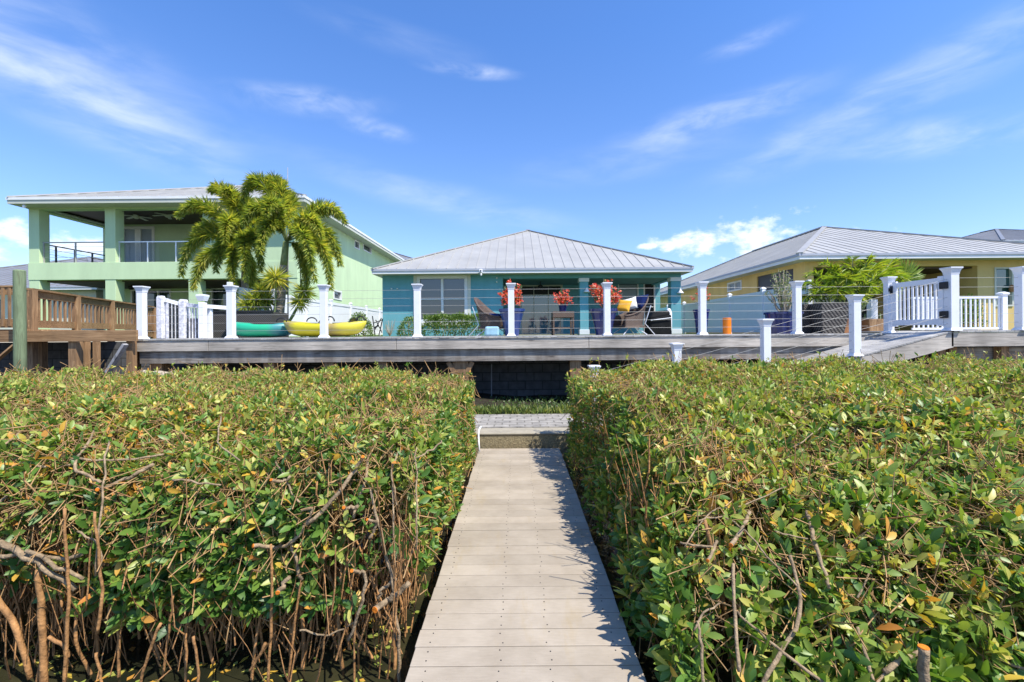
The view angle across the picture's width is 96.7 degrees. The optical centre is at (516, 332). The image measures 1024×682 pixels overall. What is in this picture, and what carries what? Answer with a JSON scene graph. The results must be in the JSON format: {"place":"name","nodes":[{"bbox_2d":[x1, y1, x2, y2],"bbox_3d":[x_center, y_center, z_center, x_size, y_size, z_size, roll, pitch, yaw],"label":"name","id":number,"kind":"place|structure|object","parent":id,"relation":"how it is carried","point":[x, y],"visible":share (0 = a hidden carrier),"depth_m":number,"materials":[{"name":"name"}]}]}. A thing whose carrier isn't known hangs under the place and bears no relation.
{"place":"outdoors","nodes":[
{"label":"outdoors","id":0,"kind":"place"},
{"bbox_2d":[0,258,103,329],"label":"grey roofed house","id":1,"kind":"structure","parent":0,"point":[6,277],"depth_m":25.60,"materials":[{"name":"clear glass"}]},
{"bbox_2d":[6,185,403,337],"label":"green house","id":2,"kind":"structure","parent":0,"point":[145,231],"depth_m":20.37,"materials":[{"name":"paint"}]},
{"bbox_2d":[124,226,154,261],"bbox_3d":[-19.632,-4.105,23.630,1.759,2.777,0.120,0,0,0],"label":"french door","id":3,"kind":"structure","parent":2,"relation":"in","point":[133,252],"depth_m":23.68,"materials":[{"name":"white glass"}]},
{"bbox_2d":[130,289,170,337],"bbox_3d":[-18.944,-0.987,23.630,2.091,2.510,0.120,0,0,0],"label":"sliding door","id":4,"kind":"structure","parent":2,"relation":"in","point":[152,294],"depth_m":23.68,"materials":[{"name":"black glass"}]},
{"bbox_2d":[210,288,225,310],"bbox_3d":[-14.928,-1.036,23.630,1.826,2.545,0.120,0,0,0],"label":"sliding door","id":5,"kind":"structure","parent":2,"relation":"in","point":[214,295],"depth_m":23.68,"materials":[{"name":"black glass"}]},
{"bbox_2d":[333,290,341,300],"bbox_3d":[-9.646,-1.999,24.450,0.120,0.498,1.100,0,0,0],"label":"window","id":6,"kind":"structure","parent":2,"relation":"in","point":[337,295],"depth_m":24.51,"materials":[{"name":"white glass"}]},
{"bbox_2d":[354,239,359,249],"bbox_3d":[-9.671,-5.279,27.475,0.120,0.501,0.850,0,0,0],"label":"window","id":7,"kind":"structure","parent":2,"relation":"in","point":[356,243],"depth_m":27.64,"materials":[{"name":"white glass"}]},
{"bbox_2d":[363,244,371,253],"bbox_3d":[-9.672,-5.408,29.400,0.120,0.474,1.600,0,0,0],"label":"window","id":8,"kind":"structure","parent":2,"relation":"in","point":[365,248],"depth_m":29.68,"materials":[{"name":"white glass"}]},
{"bbox_2d":[393,252,411,259],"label":"grey roofed house","id":9,"kind":"structure","parent":0,"point":[404,257],"depth_m":44.71,"materials":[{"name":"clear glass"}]},
{"bbox_2d":[0,467,1022,681],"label":"water","id":10,"kind":"structure","parent":0,"point":[331,671],"depth_m":2.82,"materials":[{"name":"black liquid"}]},
{"bbox_2d":[0,597,419,681],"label":"leaf litter","id":11,"kind":"object","parent":10,"relation":"on","point":[227,653],"visible":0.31,"depth_m":2.79,"materials":[{"name":"brown plant"}]},
{"bbox_2d":[0,358,480,681],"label":"mangrove hedge","id":12,"kind":"object","parent":10,"relation":"in","point":[147,492],"visible":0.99,"depth_m":2.73,"materials":[{"name":"green plant"}]},
{"bbox_2d":[281,427,866,467],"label":"seawall","id":13,"kind":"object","parent":10,"relation":"in","point":[494,438],"visible":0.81,"depth_m":6.63,"materials":[{"name":"concrete"}]},
{"bbox_2d":[405,448,645,681],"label":"gangway","id":14,"kind":"object","parent":13,"relation":"on","point":[522,592],"visible":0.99,"depth_m":2.92,"materials":[{"name":"beige composite"},{"name":"weathered grey wood"},{"name":"metal"}]},
{"bbox_2d":[478,426,481,451],"bbox_3d":[-0.522,1.502,6.420,0.047,0.309,0.263,0,0,2],"label":"grab rail","id":15,"kind":"object","parent":14,"relation":"on","point":[479,440],"visible":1,"depth_m":6.33,"materials":[{"name":"white metal"}]},
{"bbox_2d":[563,344,1023,681],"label":"mangrove hedge","id":16,"kind":"object","parent":10,"relation":"in","point":[904,486],"visible":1,"depth_m":2.57,"materials":[{"name":"green plant"}]},
{"bbox_2d":[0,0,1023,342],"label":"sky","id":17,"kind":"structure","parent":0,"point":[703,135],"materials":[{"name":"blue"}]},
{"bbox_2d":[473,393,568,413],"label":"ground","id":18,"kind":"structure","parent":0,"point":[481,401],"depth_m":10.06,"materials":[{"name":"soil"}]},
{"bbox_2d":[12,269,26,372],"bbox_3d":[-9.760,0.759,8.950,0.196,3.974,0.193,0,0,0],"label":"piling","id":19,"kind":"object","parent":18,"relation":"on","point":[19,317],"visible":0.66,"depth_m":8.89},
{"bbox_2d":[0,285,156,375],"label":"neighbour dock","id":20,"kind":"object","parent":18,"relation":"on","point":[77,339],"visible":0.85,"depth_m":10.01,"materials":[{"name":"brown wood"}]},
{"bbox_2d":[104,343,127,372],"bbox_3d":[-8.087,0.524,9.200,0.409,0.594,0.110,0,0,0],"label":"brace board","id":21,"kind":"object","parent":20,"relation":"attached to","point":[118,355],"visible":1,"depth_m":9.17,"materials":[{"name":"grey wood"}]},
{"bbox_2d":[142,370,246,375],"bbox_3d":[-6.402,1.202,9.374,3.083,0.891,0.708,0,0,0],"label":"rock pile","id":22,"kind":"object","parent":18,"relation":"on","point":[160,373],"visible":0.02,"depth_m":9.38,"materials":[{"name":"stone"}]},
{"bbox_2d":[0,342,1023,395],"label":"retaining wall","id":23,"kind":"structure","parent":18,"relation":"on","point":[519,378],"depth_m":10.85,"materials":[{"name":"concrete"}]},
{"bbox_2d":[137,333,889,401],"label":"wooden deck","id":24,"kind":"structure","parent":18,"relation":"on","point":[462,353],"depth_m":9.56,"materials":[{"name":"grey wood"}]},
{"bbox_2d":[156,294,225,338],"bbox_3d":[-7.636,-0.381,10.872,1.550,1.042,0.593,0,0,-32],"label":"picket railing","id":25,"kind":"object","parent":24,"relation":"on","point":[201,326],"visible":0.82,"depth_m":10.80,"materials":[{"name":"white paint"}]},
{"bbox_2d":[236,322,290,336],"bbox_3d":[-6.056,-0.081,10.900,1.550,0.384,0.740,0,0,-10],"label":"kayak","id":26,"kind":"object","parent":24,"relation":"on","point":[243,329],"visible":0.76,"depth_m":10.62,"materials":[{"name":"green plastic"}]},
{"bbox_2d":[276,316,366,336],"bbox_3d":[-4.408,-0.137,10.596,2.102,0.470,0.740,0,0,4],"label":"kayak","id":27,"kind":"object","parent":24,"relation":"on","point":[353,326],"visible":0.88,"depth_m":10.34,"materials":[{"name":"yellow plastic"}]},
{"bbox_2d":[469,297,504,335],"bbox_3d":[-0.674,-0.402,11.431,0.862,0.994,0.765,0,0,18],"label":"wicker chair","id":28,"kind":"object","parent":24,"relation":"on","point":[486,317],"visible":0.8,"depth_m":11.18,"materials":[{"name":"wicker"}]},
{"bbox_2d":[485,326,498,335],"bbox_3d":[-0.567,-0.026,10.600,0.320,0.220,0.240,0,0,0],"label":"cooler bag","id":29,"kind":"object","parent":24,"relation":"on","point":[492,331],"visible":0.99,"depth_m":10.48,"materials":[{"name":"blue fabric"}]},
{"bbox_2d":[499,308,524,335],"bbox_3d":[-0.109,-0.239,10.900,0.629,0.640,0.629,0,0,0],"label":"flower pot","id":30,"kind":"object","parent":24,"relation":"on","point":[518,314],"visible":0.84,"depth_m":10.73,"materials":[{"name":"blue ceramic"}]},
{"bbox_2d":[498,279,523,307],"bbox_3d":[-0.144,-0.904,10.948,0.636,0.801,0.774,0,0,0],"label":"flowering plant","id":31,"kind":"object","parent":30,"relation":"on","point":[517,297],"visible":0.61,"depth_m":10.81,"materials":[{"name":"red plant"}]},
{"bbox_2d":[133,276,897,338],"bbox_3d":[-0.024,-0.515,9.570,15.915,1.190,0.208,0,0,0],"label":"cable railing","id":32,"kind":"object","parent":24,"relation":"on","point":[141,303],"visible":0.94,"depth_m":9.51,"materials":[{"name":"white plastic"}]},
{"bbox_2d":[888,276,947,326],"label":"white gate","id":33,"kind":"structure","parent":32,"relation":"attached to","point":[940,285],"depth_m":8.88,"materials":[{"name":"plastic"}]},
{"bbox_2d":[589,308,617,334],"bbox_3d":[2.083,-0.248,10.900,0.675,0.623,0.675,0,0,0],"label":"flower pot","id":34,"kind":"object","parent":24,"relation":"on","point":[597,315],"visible":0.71,"depth_m":10.71,"materials":[{"name":"blue ceramic"}]},
{"bbox_2d":[589,279,621,307],"bbox_3d":[2.139,-0.891,10.872,0.830,0.776,0.851,0,0,0],"label":"flowering plant","id":35,"kind":"object","parent":34,"relation":"on","point":[597,294],"visible":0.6,"depth_m":10.78,"materials":[{"name":"red plant"}]},
{"bbox_2d":[612,297,654,334],"bbox_3d":[2.901,-0.430,11.377,0.862,0.994,0.765,0,0,-16],"label":"wicker chair","id":36,"kind":"object","parent":24,"relation":"on","point":[632,318],"visible":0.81,"depth_m":11.13,"materials":[{"name":"wicker"}]},
{"bbox_2d":[617,299,631,311],"bbox_3d":[2.646,-0.654,11.200,0.340,0.340,0.140,9,-25,30],"label":"cushion","id":37,"kind":"object","parent":36,"relation":"on","point":[624,305],"visible":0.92,"depth_m":11.14,"materials":[{"name":"yellow fabric"}]},
{"bbox_2d":[626,296,637,309],"bbox_3d":[2.844,-0.711,11.360,0.340,0.340,0.120,-15,-30,19],"label":"cushion","id":38,"kind":"object","parent":36,"relation":"on","point":[633,305],"visible":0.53,"depth_m":11.28,"materials":[{"name":"white fabric"}]},
{"bbox_2d":[634,294,648,308],"bbox_3d":[3.081,-0.758,11.350,0.140,0.400,0.480,28,-8,-14],"label":"cushion","id":39,"kind":"object","parent":36,"relation":"on","point":[641,300],"visible":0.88,"depth_m":11.18,"materials":[{"name":"blue fabric"}]},
{"bbox_2d":[644,310,671,334],"bbox_3d":[3.728,-0.240,12.004,0.574,0.663,0.592,0,0,0],"label":"covered grill","id":40,"kind":"object","parent":24,"relation":"on","point":[658,319],"visible":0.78,"depth_m":11.75,"materials":[{"name":"fabric"}]},
{"bbox_2d":[693,309,709,333],"bbox_3d":[4.550,-0.257,11.200,0.394,0.604,0.394,0,0,0],"label":"flower pot","id":41,"kind":"object","parent":24,"relation":"on","point":[695,313],"visible":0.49,"depth_m":11.12,"materials":[{"name":"blue ceramic"}]},
{"bbox_2d":[690,287,709,301],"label":"flowering plant","id":42,"kind":"object","parent":41,"relation":"on","point":[707,297],"visible":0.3,"depth_m":11.21,"materials":[{"name":"red plant"}]},
{"bbox_2d":[723,318,730,333],"bbox_3d":[5.089,-0.156,11.000,0.192,0.392,0.192,0,0,0],"label":"bucket","id":43,"kind":"object","parent":24,"relation":"on","point":[726,325],"visible":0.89,"depth_m":10.92,"materials":[{"name":"orange plastic"}]},
{"bbox_2d":[763,311,803,333],"bbox_3d":[6.157,-0.217,10.500,0.810,0.497,0.798,0,0,0],"label":"flower pot","id":44,"kind":"object","parent":24,"relation":"on","point":[779,318],"visible":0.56,"depth_m":10.23,"materials":[{"name":"blue ceramic"}]},
{"bbox_2d":[764,269,792,311],"bbox_3d":[6.188,-0.925,10.524,0.747,1.071,0.572,0,0,0],"label":"potted shrub","id":45,"kind":"object","parent":44,"relation":"in","point":[784,299],"visible":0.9,"depth_m":10.49,"materials":[{"name":"green plant"}]},
{"bbox_2d":[791,304,811,333],"bbox_3d":[6.973,-0.321,10.900,0.490,0.692,0.490,0,0,0],"label":"planter","id":46,"kind":"object","parent":24,"relation":"on","point":[805,322],"visible":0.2,"depth_m":10.68,"materials":[{"name":"black plastic"}]},
{"bbox_2d":[808,303,848,332],"bbox_3d":[7.179,-0.318,10.550,0.680,0.684,0.680,0,0,0],"label":"planter","id":47,"kind":"object","parent":24,"relation":"on","point":[843,311],"visible":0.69,"depth_m":10.27,"materials":[{"name":"wicker"}]},
{"bbox_2d":[801,252,912,318],"bbox_3d":[8.246,-0.961,11.085,2.990,1.954,1.597,0,0,0],"label":"areca palm","id":48,"kind":"object","parent":47,"relation":"in","point":[845,281],"visible":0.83,"depth_m":10.94,"materials":[{"name":"green plant"}]},
{"bbox_2d":[844,318,848,332],"bbox_3d":[7.894,-0.159,10.900,0.396,0.356,0.396,0,0,0],"label":"planter","id":49,"kind":"object","parent":24,"relation":"on","point":[847,328],"visible":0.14,"depth_m":10.73,"materials":[{"name":"ceramic"}]},
{"bbox_2d":[791,331,953,363],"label":"wooden ramp","id":50,"kind":"structure","parent":18,"relation":"on","point":[920,343],"depth_m":8.30,"materials":[{"name":"grey wood"}]},
{"bbox_2d":[588,266,1023,404],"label":"cable railing","id":51,"kind":"object","parent":50,"relation":"on","point":[952,322],"visible":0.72,"depth_m":8.30,"materials":[{"name":"white plastic"}]},
{"bbox_2d":[861,330,1023,362],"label":"wooden landing","id":52,"kind":"object","parent":18,"relation":"on","point":[1001,340],"visible":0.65,"depth_m":8.30,"materials":[{"name":"grey wood"}]},
{"bbox_2d":[861,319,883,332],"bbox_3d":[8.507,-0.150,10.900,0.550,0.328,0.550,0,0,0],"label":"planter","id":53,"kind":"object","parent":52,"relation":"on","point":[866,323],"visible":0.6,"depth_m":10.64,"materials":[{"name":"wood"}]},
{"bbox_2d":[867,292,1009,329],"bbox_3d":[10.312,-0.480,11.021,2.834,0.959,0.790,0,0,18],"label":"white balustrade","id":54,"kind":"object","parent":52,"relation":"on","point":[1002,299],"visible":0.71,"depth_m":10.89,"materials":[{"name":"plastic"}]},
{"bbox_2d":[370,229,693,335],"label":"teal house","id":55,"kind":"structure","parent":0,"point":[540,267],"depth_m":19.48,"materials":[{"name":"paint"}]},
{"bbox_2d":[417,275,467,322],"bbox_3d":[-3.163,-1.420,19.430,2.155,1.990,0.120,0,0,0],"label":"window","id":56,"kind":"structure","parent":55,"relation":"in","point":[436,290],"depth_m":19.48,"materials":[{"name":"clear glass"}]},
{"bbox_2d":[519,285,562,333],"bbox_3d":[1.231,-1.119,22.635,2.161,2.559,0.110,0,0,0],"label":"sliding door","id":57,"kind":"structure","parent":55,"relation":"in","point":[535,300],"depth_m":22.68,"materials":[{"name":"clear glass"}]},
{"bbox_2d":[618,284,638,314],"bbox_3d":[5.550,-1.632,22.630,1.017,1.918,0.120,0,0,0],"label":"window","id":58,"kind":"structure","parent":55,"relation":"in","point":[627,289],"depth_m":22.66,"materials":[{"name":"grey glass"}]},
{"bbox_2d":[643,284,654,320],"bbox_3d":[6.602,-1.271,22.630,0.572,2.639,0.120,0,0,0],"label":"screen door","id":59,"kind":"structure","parent":55,"relation":"in","point":[649,289],"depth_m":22.68,"materials":[{"name":"white metal"}]},
{"bbox_2d":[473,394,608,413],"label":"grass","id":60,"kind":"structure","parent":0,"point":[535,408],"depth_m":8.20,"materials":[{"name":"green plant"}]},
{"bbox_2d":[150,332,966,338],"bbox_3d":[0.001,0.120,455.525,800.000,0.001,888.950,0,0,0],"label":"lawn","id":61,"kind":"structure","parent":0,"point":[530,335],"depth_m":18.40,"materials":[{"name":"green plant"}]},
{"bbox_2d":[173,178,267,297],"bbox_3d":[-9.177,-2.394,14.204,3.475,5.224,2.469,0,0,0],"label":"foxtail palm","id":62,"kind":"object","parent":61,"relation":"on","point":[234,247],"visible":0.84,"depth_m":13.96,"materials":[{"name":"green plant"}]},
{"bbox_2d":[213,310,288,337],"bbox_3d":[-7.077,-0.193,12.140,1.587,0.737,0.920,0,0,0],"label":"wicker screen","id":63,"kind":"object","parent":61,"relation":"on","point":[251,317],"visible":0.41,"depth_m":11.70,"materials":[{"name":"black paint"}]},
{"bbox_2d":[236,263,319,320],"bbox_3d":[-6.842,-0.914,13.013,2.394,2.221,1.217,0,0,0],"label":"yellow palm","id":64,"kind":"object","parent":61,"relation":"on","point":[261,298],"visible":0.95,"depth_m":12.91,"materials":[{"name":"plant"}]},
{"bbox_2d":[287,167,288,312],"bbox_3d":[-7.493,-2.693,14.900,0.064,5.407,0.044,0,0,0],"label":"flagpole","id":65,"kind":"object","parent":61,"relation":"on","point":[288,268],"visible":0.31,"depth_m":14.89,"materials":[{"name":"white metal"}]},
{"bbox_2d":[238,170,349,312],"bbox_3d":[-6.765,-2.399,13.604,3.497,5.188,2.318,0,0,0],"label":"foxtail palm","id":66,"kind":"object","parent":61,"relation":"on","point":[311,234],"visible":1,"depth_m":13.42,"materials":[{"name":"green plant"}]},
{"bbox_2d":[227,282,382,336],"bbox_3d":[-8.305,-0.640,23.608,0.150,1.710,20.935,0,0,0],"label":"vinyl fence","id":67,"kind":"object","parent":61,"relation":"on","point":[339,312],"visible":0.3,"depth_m":20.64,"materials":[{"name":"white plastic"}]},
{"bbox_2d":[345,311,373,336],"bbox_3d":[-5.162,-0.250,15.009,0.923,0.900,0.922,0,0,0],"label":"shrub","id":68,"kind":"object","parent":61,"relation":"on","point":[369,326],"visible":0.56,"depth_m":14.96,"materials":[{"name":"green plant"}]},
{"bbox_2d":[372,316,382,334],"bbox_3d":[-5.186,-0.251,17.000,0.413,0.725,0.030,0,0,0],"label":"folding chair","id":69,"kind":"object","parent":61,"relation":"on","point":[377,322],"visible":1,"depth_m":16.98,"materials":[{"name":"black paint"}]},
{"bbox_2d":[384,320,394,335],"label":"bare plant","id":70,"kind":"object","parent":61,"relation":"on","point":[389,332],"visible":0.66,"depth_m":18.57,"materials":[{"name":"white plant"}]},
{"bbox_2d":[396,316,424,335],"bbox_3d":[-3.898,-0.212,16.800,1.096,0.823,0.903,0,0,0],"label":"shrub","id":71,"kind":"object","parent":61,"relation":"on","point":[406,321],"visible":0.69,"depth_m":16.67,"materials":[{"name":"green plant"}]},
{"bbox_2d":[423,311,484,335],"bbox_3d":[-2.254,-0.302,16.596,2.205,0.924,1.070,0,0,0],"label":"clipped hedge","id":72,"kind":"object","parent":61,"relation":"on","point":[465,320],"visible":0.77,"depth_m":16.21,"materials":[{"name":"green plant"}]},
{"bbox_2d":[551,311,573,334],"bbox_3d":[1.173,-0.226,11.600,0.538,0.593,0.538,0,0,0],"label":"wicker table","id":73,"kind":"object","parent":61,"relation":"on","point":[568,314],"visible":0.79,"depth_m":11.34,"materials":[{"name":"wicker"}]},
{"bbox_2d":[558,305,566,310],"bbox_3d":[1.178,-0.604,11.600,0.228,0.163,0.228,0,0,0],"label":"flower pot","id":74,"kind":"object","parent":73,"relation":"on","point":[562,307],"visible":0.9,"depth_m":11.52,"materials":[{"name":"blue ceramic"}]},
{"bbox_2d":[553,289,573,303],"bbox_3d":[1.194,-0.880,11.629,0.543,0.445,0.559,0,0,0],"label":"flowering plant","id":75,"kind":"object","parent":74,"relation":"on","point":[561,298],"visible":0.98,"depth_m":11.54,"materials":[{"name":"red plant"}]},
{"bbox_2d":[660,280,811,333],"bbox_3d":[8.295,-0.720,21.457,0.150,1.610,17.235,0,0,0],"label":"vinyl fence","id":76,"kind":"object","parent":61,"relation":"on","point":[744,313],"visible":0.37,"depth_m":17.10,"materials":[{"name":"white plastic"}]},
{"bbox_2d":[898,259,925,330],"bbox_3d":[10.058,-0.931,11.582,0.738,1.939,0.179,0,0,0],"label":"fan palm","id":77,"kind":"object","parent":61,"relation":"on","point":[910,268],"visible":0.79,"depth_m":11.56,"materials":[{"name":"green plant"}]},
{"bbox_2d":[959,294,987,332],"bbox_3d":[12.090,-0.477,12.197,0.870,1.175,0.829,0,0,0],"label":"shrub","id":78,"kind":"object","parent":61,"relation":"on","point":[977,315],"visible":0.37,"depth_m":12.06,"materials":[{"name":"green plant"}]},
{"bbox_2d":[474,414,664,427],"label":"path","id":79,"kind":"structure","parent":0,"point":[521,420],"depth_m":7.50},
{"bbox_2d":[667,308,671,333],"bbox_3d":[4.151,-0.282,12.400,0.170,0.740,0.166,0,0,0],"label":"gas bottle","id":80,"kind":"object","parent":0,"point":[668,309],"visible":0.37,"depth_m":12.33,"materials":[{"name":"white metal"}]},
{"bbox_2d":[660,226,1023,332],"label":"yellow house","id":81,"kind":"structure","parent":0,"point":[982,262],"depth_m":17.38,"materials":[{"name":"paint"}]},
{"bbox_2d":[727,280,741,291],"bbox_3d":[10.433,-2.198,21.700,0.120,0.458,1.400,0,0,0],"label":"window","id":82,"kind":"structure","parent":81,"relation":"in","point":[738,283],"depth_m":21.67,"materials":[{"name":"white glass"}]},
{"bbox_2d":[814,283,874,318],"bbox_3d":[14.362,-1.117,20.110,3.100,2.250,0.020,0,0,0],"label":"sliding door","id":83,"kind":"structure","parent":81,"relation":"in","point":[864,312],"depth_m":20.10,"materials":[{"name":"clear glass"}]},
{"bbox_2d":[994,267,1013,306],"bbox_3d":[17.552,-1.638,16.430,0.669,1.407,0.120,0,0,0],"label":"window","id":84,"kind":"structure","parent":81,"relation":"in","point":[1000,284],"depth_m":16.48,"materials":[{"name":"green glass"}]},
{"bbox_2d":[964,229,1023,241],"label":"tall house","id":85,"kind":"structure","parent":0,"point":[1015,235],"depth_m":38.08,"materials":[{"name":"grey metal"}]}
]}

